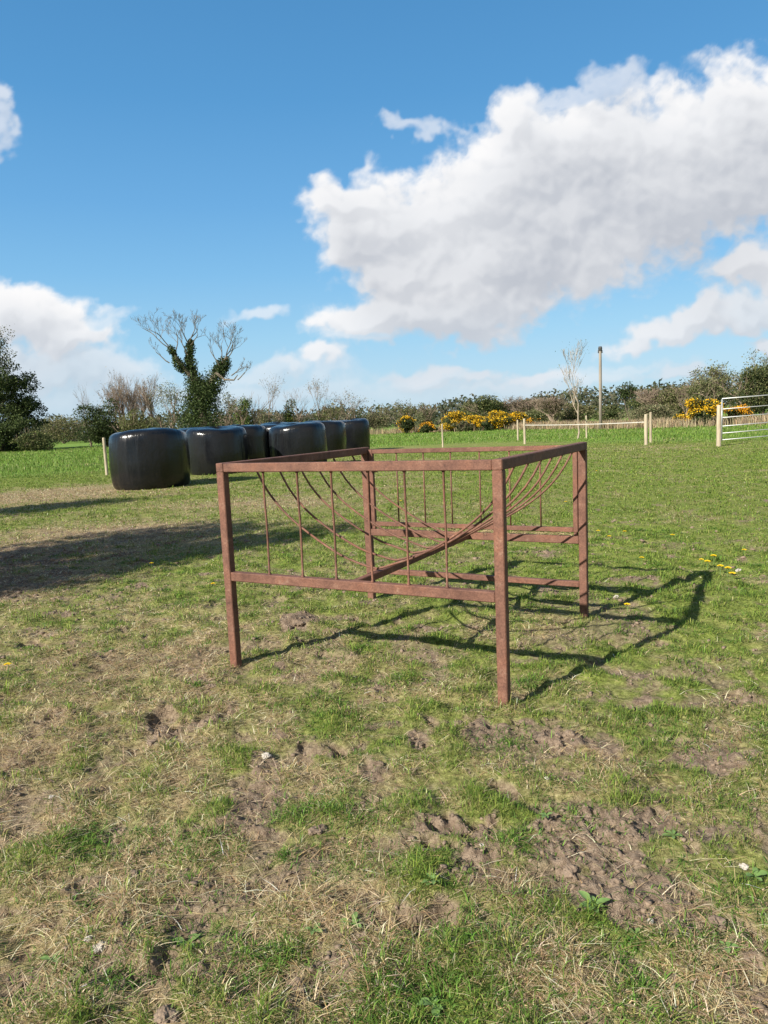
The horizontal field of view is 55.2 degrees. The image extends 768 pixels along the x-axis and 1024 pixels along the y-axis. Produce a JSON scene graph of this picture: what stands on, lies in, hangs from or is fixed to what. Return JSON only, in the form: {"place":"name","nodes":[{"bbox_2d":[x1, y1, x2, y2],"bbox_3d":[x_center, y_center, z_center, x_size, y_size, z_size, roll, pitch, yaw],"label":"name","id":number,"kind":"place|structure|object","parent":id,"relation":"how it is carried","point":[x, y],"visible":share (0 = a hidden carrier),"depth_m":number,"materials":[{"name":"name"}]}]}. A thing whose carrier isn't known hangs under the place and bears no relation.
{"place":"outdoors","nodes":[
{"label":"outdoors","id":0,"kind":"place"},
{"bbox_2d":[0,404,767,1023],"bbox_3d":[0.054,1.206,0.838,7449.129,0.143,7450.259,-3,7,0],"label":"ground","id":1,"kind":"structure","parent":0,"point":[606,680],"depth_m":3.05,"materials":[{"name":"plant"}]},
{"bbox_2d":[0,325,54,451],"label":"evergreen tree","id":2,"kind":"object","parent":1,"relation":"on","point":[15,414],"visible":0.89,"depth_m":62.84,"materials":[{"name":"green plant"}]},
{"bbox_2d":[9,429,61,450],"bbox_3d":[-28.326,-5.877,59.544,3.919,2.018,3.191,-5,8,-21],"label":"leafy shrub","id":3,"kind":"object","parent":1,"relation":"on","point":[25,440],"visible":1,"depth_m":59.28,"materials":[{"name":"green plant"}]},
{"bbox_2d":[40,954,60,962],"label":"weed","id":4,"kind":"object","parent":1,"relation":"on","point":[46,957],"visible":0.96,"depth_m":1.83,"materials":[{"name":"green plant"}]},
{"bbox_2d":[34,414,92,443],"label":"leafy shrub","id":5,"kind":"object","parent":1,"relation":"on","point":[57,433],"visible":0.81,"depth_m":94.31,"materials":[{"name":"green plant"}]},
{"bbox_2d":[76,385,91,446],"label":"bare sapling","id":6,"kind":"object","parent":1,"relation":"on","point":[84,410],"visible":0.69,"depth_m":65.22,"materials":[{"name":"brown plant"}]},
{"bbox_2d":[84,935,92,941],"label":"stone","id":7,"kind":"object","parent":1,"relation":"on","point":[89,937],"visible":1,"depth_m":1.88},
{"bbox_2d":[71,398,127,446],"bbox_3d":[-23.696,-7.610,62.264,5.054,4.349,4.345,-3,7,0],"label":"dark shrub","id":8,"kind":"object","parent":1,"relation":"on","point":[100,422],"visible":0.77,"depth_m":61.65,"materials":[{"name":"green plant"}]},
{"bbox_2d":[92,941,107,953],"bbox_3d":[-0.719,1.106,1.862,0.034,0.026,0.037,3,9,39],"label":"stone","id":9,"kind":"object","parent":1,"relation":"on","point":[97,949],"visible":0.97,"depth_m":1.85,"materials":[{"name":"stone"}]},
{"bbox_2d":[102,438,108,474],"bbox_3d":[-8.374,-1.622,22.067,0.090,1.223,0.090,-3,7,0],"label":"fence post","id":10,"kind":"object","parent":1,"relation":"on","point":[105,456],"visible":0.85,"depth_m":22.03,"materials":[{"name":"brown wood"}]},
{"bbox_2d":[96,370,142,427],"bbox_3d":[-23.125,-9.363,65.215,4.106,7.012,4.313,-7,9,-33],"label":"bare thicket","id":11,"kind":"object","parent":1,"relation":"on","point":[126,397],"visible":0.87,"depth_m":64.63,"materials":[{"name":"brown plant"}]},
{"bbox_2d":[127,869,138,880],"bbox_3d":[-0.741,1.071,2.157,0.042,0.028,0.067,-4,7,-13],"label":"mud clod","id":12,"kind":"object","parent":1,"relation":"on","point":[134,872],"visible":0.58,"depth_m":2.15,"materials":[{"name":"soil"}]},
{"bbox_2d":[110,407,157,434],"bbox_3d":[-20.572,-7.051,60.615,4.348,3.448,3.145,-4,7,-12],"label":"leafy shrub","id":13,"kind":"object","parent":1,"relation":"on","point":[133,425],"visible":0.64,"depth_m":60.06,"materials":[{"name":"green plant"}]},
{"bbox_2d":[121,372,163,426],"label":"bare thicket","id":14,"kind":"object","parent":1,"relation":"on","point":[144,395],"visible":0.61,"depth_m":67.99,"materials":[{"name":"brown plant"}]},
{"bbox_2d":[109,428,189,489],"bbox_3d":[-5.365,-1.247,16.849,1.760,1.365,1.766,-2,7,-4],"label":"wrapped bale","id":15,"kind":"object","parent":1,"relation":"on","point":[149,458],"visible":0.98,"depth_m":16.11},
{"bbox_2d":[146,739,157,745],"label":"mud clod","id":16,"kind":"object","parent":1,"relation":"on","point":[151,742],"visible":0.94,"depth_m":3.07,"materials":[{"name":"soil"}]},
{"bbox_2d":[128,382,186,428],"bbox_3d":[-19.347,-8.569,62.909,3.868,5.693,5.394,3,9,39],"label":"twiggy shrub","id":17,"kind":"object","parent":1,"relation":"on","point":[159,421],"visible":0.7,"depth_m":62.91,"materials":[{"name":"brown plant"}]},
{"bbox_2d":[153,1004,179,1023],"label":"mud clod","id":18,"kind":"object","parent":1,"relation":"on","point":[163,1013],"visible":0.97,"depth_m":1.63,"materials":[{"name":"soil"}]},
{"bbox_2d":[173,933,200,945],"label":"weed","id":19,"kind":"object","parent":1,"relation":"on","point":[193,937],"visible":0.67,"depth_m":1.90,"materials":[{"name":"green plant"}]},
{"bbox_2d":[130,307,250,428],"bbox_3d":[-15.128,-10.276,59.136,9.345,11.959,5.419,-3,7,0],"label":"ivy clad tree","id":20,"kind":"object","parent":1,"relation":"on","point":[201,399],"visible":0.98,"depth_m":58.72,"materials":[{"name":"green plant"}]},
{"bbox_2d":[205,683,216,688],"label":"mud clod","id":21,"kind":"object","parent":1,"relation":"on","point":[211,684],"visible":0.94,"depth_m":3.72,"materials":[{"name":"soil"}]},
{"bbox_2d":[186,426,248,474],"bbox_3d":[-4.721,-1.756,20.807,1.725,1.345,1.754,-2,7,6],"label":"wrapped bale","id":22,"kind":"object","parent":1,"relation":"on","point":[210,448],"visible":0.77,"depth_m":20.07},
{"bbox_2d":[213,390,253,426],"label":"leafy shrub","id":23,"kind":"object","parent":1,"relation":"on","point":[230,420],"visible":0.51,"depth_m":69.07,"materials":[{"name":"green plant"}]},
{"bbox_2d":[228,424,267,459],"bbox_3d":[-4.984,-2.404,25.868,1.748,1.382,1.768,-5,8,-14],"label":"wrapped bale","id":24,"kind":"object","parent":1,"relation":"on","point":[257,441],"visible":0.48,"depth_m":25.29},
{"bbox_2d":[229,394,270,424],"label":"leafy shrub","id":25,"kind":"object","parent":1,"relation":"on","point":[240,416],"visible":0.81,"depth_m":65.14,"materials":[{"name":"green plant"}]},
{"bbox_2d":[261,752,270,759],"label":"stone","id":26,"kind":"object","parent":1,"relation":"on","point":[265,755],"visible":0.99,"depth_m":2.88,"materials":[{"name":"stone"}]},
{"bbox_2d":[253,406,279,424],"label":"leafy shrub","id":27,"kind":"object","parent":1,"relation":"on","point":[262,420],"visible":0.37,"depth_m":70.10,"materials":[{"name":"green plant"}]},
{"bbox_2d":[261,374,284,421],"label":"bare sapling","id":28,"kind":"object","parent":1,"relation":"on","point":[269,419],"visible":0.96,"depth_m":67.22,"materials":[{"name":"brown plant"}]},
{"bbox_2d":[261,422,298,457],"bbox_3d":[-3.834,-2.666,27.461,1.818,1.422,1.785,3,9,39],"label":"wrapped bale","id":29,"kind":"object","parent":1,"relation":"on","point":[268,426],"visible":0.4,"depth_m":26.71},
{"bbox_2d":[265,398,319,421],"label":"leafy shrub","id":30,"kind":"object","parent":1,"relation":"on","point":[289,415],"visible":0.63,"depth_m":65.30,"materials":[{"name":"green plant"}]},
{"bbox_2d":[284,388,305,421],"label":"bare sapling","id":31,"kind":"object","parent":1,"relation":"on","point":[297,414],"visible":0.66,"depth_m":69.32,"materials":[{"name":"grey plant"}]},
{"bbox_2d":[284,976,307,993],"bbox_3d":[-0.206,1.119,1.730,0.065,0.033,0.054,3,9,36],"label":"mud clod","id":32,"kind":"object","parent":1,"relation":"on","point":[302,989],"visible":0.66,"depth_m":1.73,"materials":[{"name":"soil"}]},
{"bbox_2d":[269,422,326,461],"bbox_3d":[-2.590,-2.032,22.203,1.739,1.347,1.714,1,9,29],"label":"wrapped bale","id":33,"kind":"object","parent":1,"relation":"on","point":[286,439],"visible":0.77,"depth_m":21.46},
{"bbox_2d":[292,620,305,626],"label":"mud clod","id":34,"kind":"object","parent":1,"relation":"on","point":[298,623],"visible":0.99,"depth_m":4.70,"materials":[{"name":"soil"}]},
{"bbox_2d":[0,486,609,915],"bbox_3d":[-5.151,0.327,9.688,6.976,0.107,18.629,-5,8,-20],"label":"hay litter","id":35,"kind":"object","parent":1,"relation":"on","point":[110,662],"visible":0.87,"depth_m":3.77,"materials":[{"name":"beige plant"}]},
{"bbox_2d":[304,923,322,934],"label":"weed","id":36,"kind":"object","parent":1,"relation":"on","point":[314,929],"visible":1,"depth_m":1.89,"materials":[{"name":"green plant"}]},
{"bbox_2d":[305,376,328,419],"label":"bare sapling","id":37,"kind":"object","parent":1,"relation":"on","point":[316,388],"visible":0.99,"depth_m":66.25,"materials":[{"name":"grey plant"}]},
{"bbox_2d":[308,824,327,835],"bbox_3d":[-0.215,1.020,2.351,0.069,0.032,0.052,-9,9,-40],"label":"mud clod","id":38,"kind":"object","parent":1,"relation":"on","point":[313,830],"visible":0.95,"depth_m":2.33,"materials":[{"name":"soil"}]},
{"bbox_2d":[305,420,346,450],"bbox_3d":[-2.318,-2.852,28.459,1.758,1.394,1.737,3,8,33],"label":"wrapped bale","id":39,"kind":"object","parent":1,"relation":"on","point":[336,438],"visible":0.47,"depth_m":27.75},
{"bbox_2d":[310,406,344,420],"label":"leafy shrub","id":40,"kind":"object","parent":1,"relation":"on","point":[324,415],"visible":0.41,"depth_m":69.99,"materials":[{"name":"green plant"}]},
{"bbox_2d":[315,386,371,420],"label":"spreading bare tree","id":41,"kind":"object","parent":1,"relation":"on","point":[351,409],"visible":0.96,"depth_m":67.10,"materials":[{"name":"brown plant"}]},
{"bbox_2d":[340,912,360,926],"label":"weed","id":42,"kind":"object","parent":1,"relation":"on","point":[353,919],"visible":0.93,"depth_m":1.93,"materials":[{"name":"green plant"}]},
{"bbox_2d":[337,418,369,449],"bbox_3d":[-1.428,-3.330,31.796,1.644,1.438,1.618,2,10,27],"label":"wrapped bale","id":43,"kind":"object","parent":1,"relation":"on","point":[357,432],"visible":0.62,"depth_m":31.10},
{"bbox_2d":[361,410,394,433],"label":"leafy shrub","id":44,"kind":"object","parent":1,"relation":"on","point":[375,420],"visible":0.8,"depth_m":68.94,"materials":[{"name":"green plant"}]},
{"bbox_2d":[0,518,767,1023],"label":"mud crumbs","id":45,"kind":"object","parent":1,"relation":"on","point":[572,886],"visible":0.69,"depth_m":2.41,"materials":[{"name":"soil"}]},
{"bbox_2d":[0,375,767,444],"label":"wood","id":46,"kind":"object","parent":1,"relation":"on","point":[444,407],"visible":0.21,"depth_m":114.85,"materials":[{"name":"green plant"}]},
{"bbox_2d":[376,397,419,432],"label":"spreading bare tree","id":47,"kind":"object","parent":1,"relation":"on","point":[404,410],"visible":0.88,"depth_m":65.39,"materials":[{"name":"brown plant"}]},
{"bbox_2d":[216,442,588,705],"bbox_3d":[0.205,0.227,4.295,1.594,1.158,1.594,1,8,28],"label":"cattle feeder","id":48,"kind":"object","parent":1,"relation":"on","point":[367,466],"visible":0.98,"depth_m":3.94,"materials":[{"name":"metal"}]},
{"bbox_2d":[380,526,573,535],"bbox_3d":[0.610,0.127,4.949,1.493,0.048,0.124,1,8,27],"label":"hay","id":49,"kind":"object","parent":48,"relation":"in","point":[513,531],"visible":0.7,"depth_m":4.81},
{"bbox_2d":[395,413,415,432],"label":"gorse bush","id":50,"kind":"object","parent":1,"relation":"on","point":[406,424],"visible":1,"depth_m":63.31,"materials":[{"name":"yellow plant"}]},
{"bbox_2d":[414,741,423,748],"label":"mud clod","id":51,"kind":"object","parent":1,"relation":"on","point":[418,744],"visible":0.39,"depth_m":2.95,"materials":[{"name":"soil"}]},
{"bbox_2d":[414,402,437,427],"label":"twiggy shrub","id":52,"kind":"object","parent":1,"relation":"on","point":[424,415],"visible":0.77,"depth_m":70.99,"materials":[{"name":"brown plant"}]},
{"bbox_2d":[417,421,438,432],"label":"gorse bush","id":53,"kind":"object","parent":1,"relation":"on","point":[426,427],"visible":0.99,"depth_m":62.41,"materials":[{"name":"yellow plant"}]},
{"bbox_2d":[417,995,442,1018],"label":"weed","id":54,"kind":"object","parent":1,"relation":"on","point":[426,1001],"visible":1,"depth_m":1.63,"materials":[{"name":"green plant"}]},
{"bbox_2d":[421,873,439,884],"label":"weed","id":55,"kind":"object","parent":1,"relation":"on","point":[431,876],"visible":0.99,"depth_m":2.04,"materials":[{"name":"green plant"}]},
{"bbox_2d":[441,424,443,446],"bbox_3d":[2.527,-3.249,31.690,0.072,1.107,0.072,-3,7,0],"label":"fence post","id":56,"kind":"object","parent":1,"relation":"on","point":[442,435],"visible":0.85,"depth_m":31.65,"materials":[{"name":"brown wood"}]},
{"bbox_2d":[440,411,464,430],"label":"gorse bush","id":57,"kind":"object","parent":1,"relation":"on","point":[456,417],"visible":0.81,"depth_m":62.93,"materials":[{"name":"yellow plant"}]},
{"bbox_2d":[452,421,473,431],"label":"leafy shrub","id":58,"kind":"object","parent":1,"relation":"on","point":[462,426],"visible":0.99,"depth_m":60.35,"materials":[{"name":"green plant"}]},
{"bbox_2d":[459,401,475,420],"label":"leafy shrub","id":59,"kind":"object","parent":1,"relation":"on","point":[467,412],"visible":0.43,"depth_m":92.91,"materials":[{"name":"green plant"}]},
{"bbox_2d":[463,413,490,429],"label":"gorse bush","id":60,"kind":"object","parent":1,"relation":"on","point":[475,420],"visible":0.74,"depth_m":60.99,"materials":[{"name":"yellow plant"}]},
{"bbox_2d":[477,421,494,430],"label":"leafy shrub","id":61,"kind":"object","parent":1,"relation":"on","point":[489,425],"visible":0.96,"depth_m":59.44,"materials":[{"name":"green plant"}]},
{"bbox_2d":[463,395,509,418],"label":"leafy shrub","id":62,"kind":"object","parent":1,"relation":"on","point":[485,406],"visible":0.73,"depth_m":90.35,"materials":[{"name":"green plant"}]},
{"bbox_2d":[480,410,515,429],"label":"gorse bush","id":63,"kind":"object","parent":1,"relation":"on","point":[498,419],"visible":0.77,"depth_m":60.08,"materials":[{"name":"yellow plant"}]},
{"bbox_2d":[505,411,528,423],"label":"gorse bush","id":64,"kind":"object","parent":1,"relation":"on","point":[520,416],"visible":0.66,"depth_m":61.11,"materials":[{"name":"yellow plant"}]},
{"bbox_2d":[500,395,538,418],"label":"bare thicket","id":65,"kind":"object","parent":1,"relation":"on","point":[521,406],"visible":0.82,"depth_m":91.10,"materials":[{"name":"brown plant"}]},
{"bbox_2d":[526,417,545,423],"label":"gorse bush","id":66,"kind":"object","parent":1,"relation":"on","point":[530,419],"visible":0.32,"depth_m":59.41,"materials":[{"name":"yellow plant"}]},
{"bbox_2d":[524,404,565,421],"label":"leafy shrub","id":67,"kind":"object","parent":1,"relation":"on","point":[537,414],"visible":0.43,"depth_m":86.70,"materials":[{"name":"green plant"}]},
{"bbox_2d":[540,812,552,817],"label":"weed","id":68,"kind":"object","parent":1,"relation":"on","point":[544,814],"visible":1,"depth_m":2.34,"materials":[{"name":"green plant"}]},
{"bbox_2d":[528,394,572,422],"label":"bare thicket","id":69,"kind":"object","parent":1,"relation":"on","point":[552,405],"visible":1,"depth_m":80.83,"materials":[{"name":"brown plant"}]},
{"bbox_2d":[554,739,562,749],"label":"mud clod","id":70,"kind":"object","parent":1,"relation":"on","point":[557,743],"visible":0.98,"depth_m":2.88,"materials":[{"name":"soil"}]},
{"bbox_2d":[370,413,767,434],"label":"dead reeds","id":71,"kind":"object","parent":1,"relation":"on","point":[667,422],"visible":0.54,"depth_m":48.88,"materials":[{"name":"beige plant"}]},
{"bbox_2d":[563,864,577,878],"bbox_3d":[0.531,1.024,2.096,0.047,0.030,0.055,-4,7,-12],"label":"mud clod","id":72,"kind":"object","parent":1,"relation":"on","point":[570,871],"visible":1,"depth_m":2.09,"materials":[{"name":"soil"}]},
{"bbox_2d":[555,339,587,438],"bbox_3d":[8.704,-5.596,33.746,1.503,4.552,1.824,0,8,17],"label":"young tree","id":73,"kind":"object","parent":1,"relation":"on","point":[575,389],"visible":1,"depth_m":33.88,"materials":[{"name":"beige plant"}]},
{"bbox_2d":[556,402,598,421],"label":"leafy shrub","id":74,"kind":"object","parent":1,"relation":"on","point":[570,414],"visible":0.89,"depth_m":83.06,"materials":[{"name":"green plant"}]},
{"bbox_2d":[517,412,651,444],"bbox_3d":[7.378,-3.360,30.309,2.216,1.231,9.942,-6,8,-23],"label":"tape fence","id":75,"kind":"object","parent":1,"relation":"on","point":[645,428],"visible":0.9,"depth_m":27.14,"materials":[{"name":"brown wood"}]},
{"bbox_2d":[578,890,609,912],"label":"weed","id":76,"kind":"object","parent":1,"relation":"on","point":[584,894],"visible":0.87,"depth_m":1.94,"materials":[{"name":"green plant"}]},
{"bbox_2d":[598,346,602,428],"bbox_3d":[14.190,-8.005,48.108,0.256,5.586,0.257,4,10,44],"label":"utility pole","id":77,"kind":"object","parent":1,"relation":"on","point":[600,352],"visible":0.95,"depth_m":48.00,"materials":[{"name":"brown wood"}]},
{"bbox_2d":[590,404,628,420],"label":"leafy shrub","id":78,"kind":"object","parent":1,"relation":"on","point":[612,411],"visible":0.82,"depth_m":76.76,"materials":[{"name":"green plant"}]},
{"bbox_2d":[607,878,624,887],"bbox_3d":[0.642,1.034,2.033,0.056,0.037,0.047,4,10,44],"label":"mud clod","id":79,"kind":"object","parent":1,"relation":"on","point":[613,882],"visible":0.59,"depth_m":2.03,"materials":[{"name":"soil"}]},
{"bbox_2d":[615,382,637,419],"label":"tree","id":80,"kind":"object","parent":1,"relation":"on","point":[625,391],"visible":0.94,"depth_m":80.84,"materials":[{"name":"green plant"}]},
{"bbox_2d":[629,928,639,937],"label":"weed","id":81,"kind":"object","parent":1,"relation":"on","point":[636,930],"visible":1,"depth_m":1.85,"materials":[{"name":"green plant"}]},
{"bbox_2d":[625,387,669,416],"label":"leafy shrub","id":82,"kind":"object","parent":1,"relation":"on","point":[633,404],"visible":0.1,"depth_m":71.12,"materials":[{"name":"green plant"}]},
{"bbox_2d":[631,386,666,407],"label":"bare thicket","id":83,"kind":"object","parent":1,"relation":"on","point":[647,398],"visible":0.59,"depth_m":65.28,"materials":[{"name":"brown plant"}]},
{"bbox_2d":[617,403,686,420],"bbox_3d":[20.235,-7.423,55.534,5.655,1.746,4.086,-3,7,0],"label":"twiggy shrub","id":84,"kind":"object","parent":1,"relation":"on","point":[660,410],"visible":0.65,"depth_m":55.01,"materials":[{"name":"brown plant"}]},
{"bbox_2d":[652,385,691,416],"bbox_3d":[25.268,-9.380,63.324,4.099,3.287,4.702,-3,7,0],"label":"leafy shrub","id":85,"kind":"object","parent":1,"relation":"on","point":[668,399],"visible":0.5,"depth_m":62.98,"materials":[{"name":"green plant"}]},
{"bbox_2d":[662,830,682,838],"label":"weed","id":86,"kind":"object","parent":1,"relation":"on","point":[672,833],"visible":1,"depth_m":2.22,"materials":[{"name":"green plant"}]},
{"bbox_2d":[672,413,689,420],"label":"gorse bush","id":87,"kind":"object","parent":1,"relation":"on","point":[682,416],"visible":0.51,"depth_m":47.38,"materials":[{"name":"yellow plant"}]},
{"bbox_2d":[676,888,694,899],"bbox_3d":[0.816,1.045,2.003,0.047,0.032,0.045,-5,8,-18],"label":"mud clod","id":88,"kind":"object","parent":1,"relation":"on","point":[683,893],"visible":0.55,"depth_m":1.99,"materials":[{"name":"soil"}]},
{"bbox_2d":[673,377,709,415],"bbox_3d":[24.892,-9.349,59.616,3.014,4.116,2.441,-3,7,0],"label":"hedge tree","id":89,"kind":"object","parent":1,"relation":"on","point":[681,403],"visible":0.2,"depth_m":59.55,"materials":[{"name":"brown plant"}]},
{"bbox_2d":[682,397,724,423],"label":"gorse bush","id":90,"kind":"object","parent":1,"relation":"on","point":[703,409],"visible":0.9,"depth_m":45.38,"materials":[{"name":"yellow plant"}]},
{"bbox_2d":[681,359,743,402],"bbox_3d":[26.085,-9.539,57.575,4.631,4.883,6.443,2,8,31],"label":"hedge tree","id":91,"kind":"object","parent":1,"relation":"on","point":[726,378],"visible":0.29,"depth_m":56.16,"materials":[{"name":"green plant"}]},
{"bbox_2d":[685,375,741,417],"bbox_3d":[25.075,-8.506,54.917,4.797,3.698,4.978,-3,7,0],"label":"leafy shrub","id":92,"kind":"object","parent":1,"relation":"on","point":[704,389],"visible":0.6,"depth_m":55.04,"materials":[{"name":"green plant"}]},
{"bbox_2d":[706,915,725,931],"bbox_3d":[0.845,1.044,1.863,0.048,0.029,0.056,3,9,38],"label":"mud clod","id":93,"kind":"object","parent":1,"relation":"on","point":[720,920],"visible":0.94,"depth_m":1.86,"materials":[{"name":"soil"}]},
{"bbox_2d":[716,405,721,445],"bbox_3d":[10.481,-2.647,22.965,0.140,1.388,0.140,-3,7,0],"label":"gate post","id":94,"kind":"object","parent":1,"relation":"on","point":[718,427],"visible":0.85,"depth_m":22.91,"materials":[{"name":"brown wood"}]},
{"bbox_2d":[719,941,738,952],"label":"weed","id":95,"kind":"object","parent":1,"relation":"on","point":[731,944],"visible":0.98,"depth_m":1.77,"materials":[{"name":"green plant"}]},
{"bbox_2d":[723,404,753,421],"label":"gorse bush","id":96,"kind":"object","parent":1,"relation":"on","point":[736,411],"visible":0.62,"depth_m":46.42,"materials":[{"name":"yellow plant"}]},
{"bbox_2d":[716,363,767,416],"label":"leafy shrub","id":97,"kind":"object","parent":1,"relation":"on","point":[755,381],"visible":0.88,"depth_m":51.16,"materials":[{"name":"green plant"}]},
{"bbox_2d":[739,863,748,869],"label":"stone","id":98,"kind":"object","parent":1,"relation":"on","point":[744,866],"visible":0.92,"depth_m":2.10,"materials":[{"name":"stone"}]},
{"bbox_2d":[730,348,767,413],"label":"hedge tree","id":99,"kind":"object","parent":1,"relation":"on","point":[766,362],"visible":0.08,"depth_m":54.73,"materials":[{"name":"green plant"}]},
{"bbox_2d":[745,867,767,880],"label":"weed","id":100,"kind":"object","parent":1,"relation":"on","point":[759,873],"visible":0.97,"depth_m":2.05,"materials":[{"name":"green plant"}]},
{"bbox_3d":[15.032,-3.204,25.088,0.140,1.550,0.140,-3,7,0],"label":"gate post","id":101,"kind":"object","parent":1,"relation":"on","visible":0},
{"bbox_2d":[721,395,767,440],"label":"field gate","id":102,"kind":"structure","parent":101,"relation":"attached to","point":[722,417],"depth_m":24.70,"materials":[{"name":"metal"}]},
{"bbox_2d":[0,50,767,406],"bbox_3d":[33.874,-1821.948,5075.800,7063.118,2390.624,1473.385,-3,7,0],"label":"cloud","id":103,"kind":"structure","parent":0,"point":[530,206],"depth_m":5399.86,"materials":[{"name":"white"}]},
{"bbox_2d":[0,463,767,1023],"bbox_3d":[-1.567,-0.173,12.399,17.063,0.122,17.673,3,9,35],"label":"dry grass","id":104,"kind":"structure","parent":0,"point":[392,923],"depth_m":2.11,"materials":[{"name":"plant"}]},
{"bbox_2d":[0,423,767,478],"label":"long grass","id":105,"kind":"structure","parent":0,"point":[680,435],"depth_m":37.54,"materials":[{"name":"plant"}]},
{"bbox_2d":[0,0,767,431],"label":"sky","id":106,"kind":"structure","parent":0,"point":[163,154],"materials":[{"name":"blue"}]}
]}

